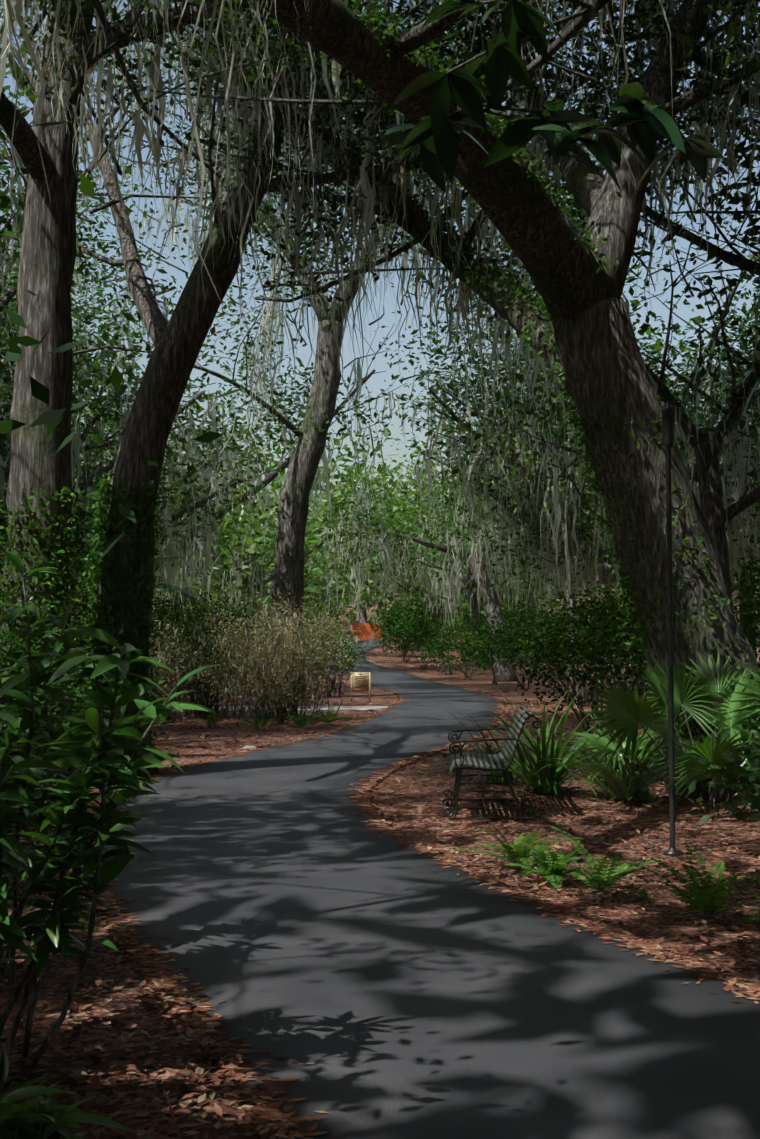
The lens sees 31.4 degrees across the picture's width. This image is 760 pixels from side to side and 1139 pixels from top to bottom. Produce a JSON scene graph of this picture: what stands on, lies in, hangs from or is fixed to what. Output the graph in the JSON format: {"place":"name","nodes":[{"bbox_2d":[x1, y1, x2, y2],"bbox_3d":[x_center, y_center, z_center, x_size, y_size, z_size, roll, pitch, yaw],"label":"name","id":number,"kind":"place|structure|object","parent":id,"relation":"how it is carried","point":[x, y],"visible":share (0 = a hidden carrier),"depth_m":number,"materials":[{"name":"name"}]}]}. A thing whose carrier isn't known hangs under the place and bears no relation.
{"place":"outdoors","nodes":[
{"label":"outdoors","id":0,"kind":"place"},
{"bbox_2d":[72,705,390,710],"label":"concrete path","id":1,"kind":"structure","parent":0,"point":[346,707],"depth_m":30.25,"materials":[{"name":"grey concrete"}]},
{"bbox_2d":[0,594,759,1138],"bbox_3d":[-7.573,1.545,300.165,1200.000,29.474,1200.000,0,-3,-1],"label":"ground","id":2,"kind":"structure","parent":0,"point":[144,1090],"depth_m":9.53,"materials":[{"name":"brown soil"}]},
{"bbox_2d":[149,606,373,710],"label":"dry shrubs","id":3,"kind":"object","parent":2,"relation":"on","point":[279,659],"visible":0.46,"depth_m":25.75,"materials":[{"name":"beige plant"}]},
{"bbox_2d":[242,648,352,748],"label":"rocks","id":4,"kind":"object","parent":2,"relation":"on","point":[249,747],"visible":0.19,"depth_m":19.29,"materials":[{"name":"grey stone"}]},
{"bbox_2d":[351,672,370,701],"bbox_3d":[-0.470,2.866,32.876,0.485,0.740,0.035,0,-3,-7],"label":"garden sign","id":5,"kind":"object","parent":2,"relation":"on","point":[367,683],"visible":0.69,"depth_m":32.87,"materials":[{"name":"brown"}]},
{"bbox_2d":[355,674,366,685],"bbox_3d":[-0.468,2.680,32.872,0.300,0.286,0.003,0,-3,-8],"label":"sign lettering","id":6,"kind":"object","parent":5,"relation":"attached to","point":[360,680],"visible":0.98,"depth_m":32.87},
{"bbox_2d":[352,623,393,639],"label":"barrier fence","id":7,"kind":"object","parent":2,"relation":"on","point":[368,625],"visible":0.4,"depth_m":92.89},
{"bbox_2d":[0,0,759,800],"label":"trees","id":8,"kind":"object","parent":2,"relation":"on","point":[590,326],"depth_m":14.74,"materials":[{"name":"brown plant"}]},
{"bbox_2d":[0,0,758,759],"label":"ivy","id":9,"kind":"object","parent":8,"relation":"on","point":[518,288],"visible":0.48,"depth_m":14.63,"materials":[{"name":"green plant"}]},
{"bbox_2d":[0,0,759,460],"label":"spanish moss oaks","id":10,"kind":"object","parent":8,"relation":"hanging from","point":[250,116],"visible":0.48,"depth_m":15.17,"materials":[{"name":"plant"}]},
{"bbox_2d":[0,0,759,700],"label":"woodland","id":11,"kind":"object","parent":2,"relation":"on","point":[400,516],"depth_m":32.91,"materials":[{"name":"green plant"}]},
{"bbox_2d":[0,0,759,627],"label":"woodland spanish moss","id":12,"kind":"object","parent":11,"relation":"hanging from","point":[450,582],"visible":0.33,"depth_m":35.12,"materials":[{"name":"grey plant"}]},
{"bbox_2d":[0,508,759,1138],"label":"plants","id":13,"kind":"object","parent":2,"relation":"on","point":[734,760],"visible":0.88,"depth_m":6.18,"materials":[{"name":"green plant"}]},
{"bbox_2d":[0,342,759,1138],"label":"understorey","id":14,"kind":"object","parent":2,"relation":"on","point":[538,634],"depth_m":25.24,"materials":[{"name":"green plant"}]},
{"bbox_2d":[442,707,541,819],"bbox_3d":[1.014,1.766,12.552,0.874,0.918,1.382,0,-3,3],"label":"garden bench","id":15,"kind":"object","parent":2,"relation":"on","point":[457,784],"visible":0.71,"depth_m":11.89,"materials":[{"name":"metal"}]},
{"bbox_2d":[449,705,538,776],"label":"garden bench slats","id":16,"kind":"object","parent":15,"relation":"attached to","point":[452,767],"visible":0.81,"depth_m":12.44,"materials":[{"name":"grey wood"}]},
{"bbox_2d":[661,402,681,855],"bbox_3d":[2.167,0.423,10.099,0.140,3.375,0.140,0,-3,-1],"label":"lantern pole","id":17,"kind":"object","parent":2,"relation":"on","point":[667,410],"visible":1,"depth_m":10.09,"materials":[{"name":"metal"}]},
{"bbox_2d":[0,0,759,593],"label":"sky","id":18,"kind":"structure","parent":0,"point":[376,382],"materials":[{"name":"blue"}]},
{"bbox_2d":[91,632,759,1138],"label":"asphalt path","id":19,"kind":"structure","parent":0,"point":[379,986],"depth_m":6.38,"materials":[{"name":"grey asphalt"}]},
{"bbox_2d":[372,0,732,194],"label":"leaves","id":20,"kind":"object","parent":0,"point":[435,136],"depth_m":4.05,"materials":[{"name":"green plant"}]}
]}

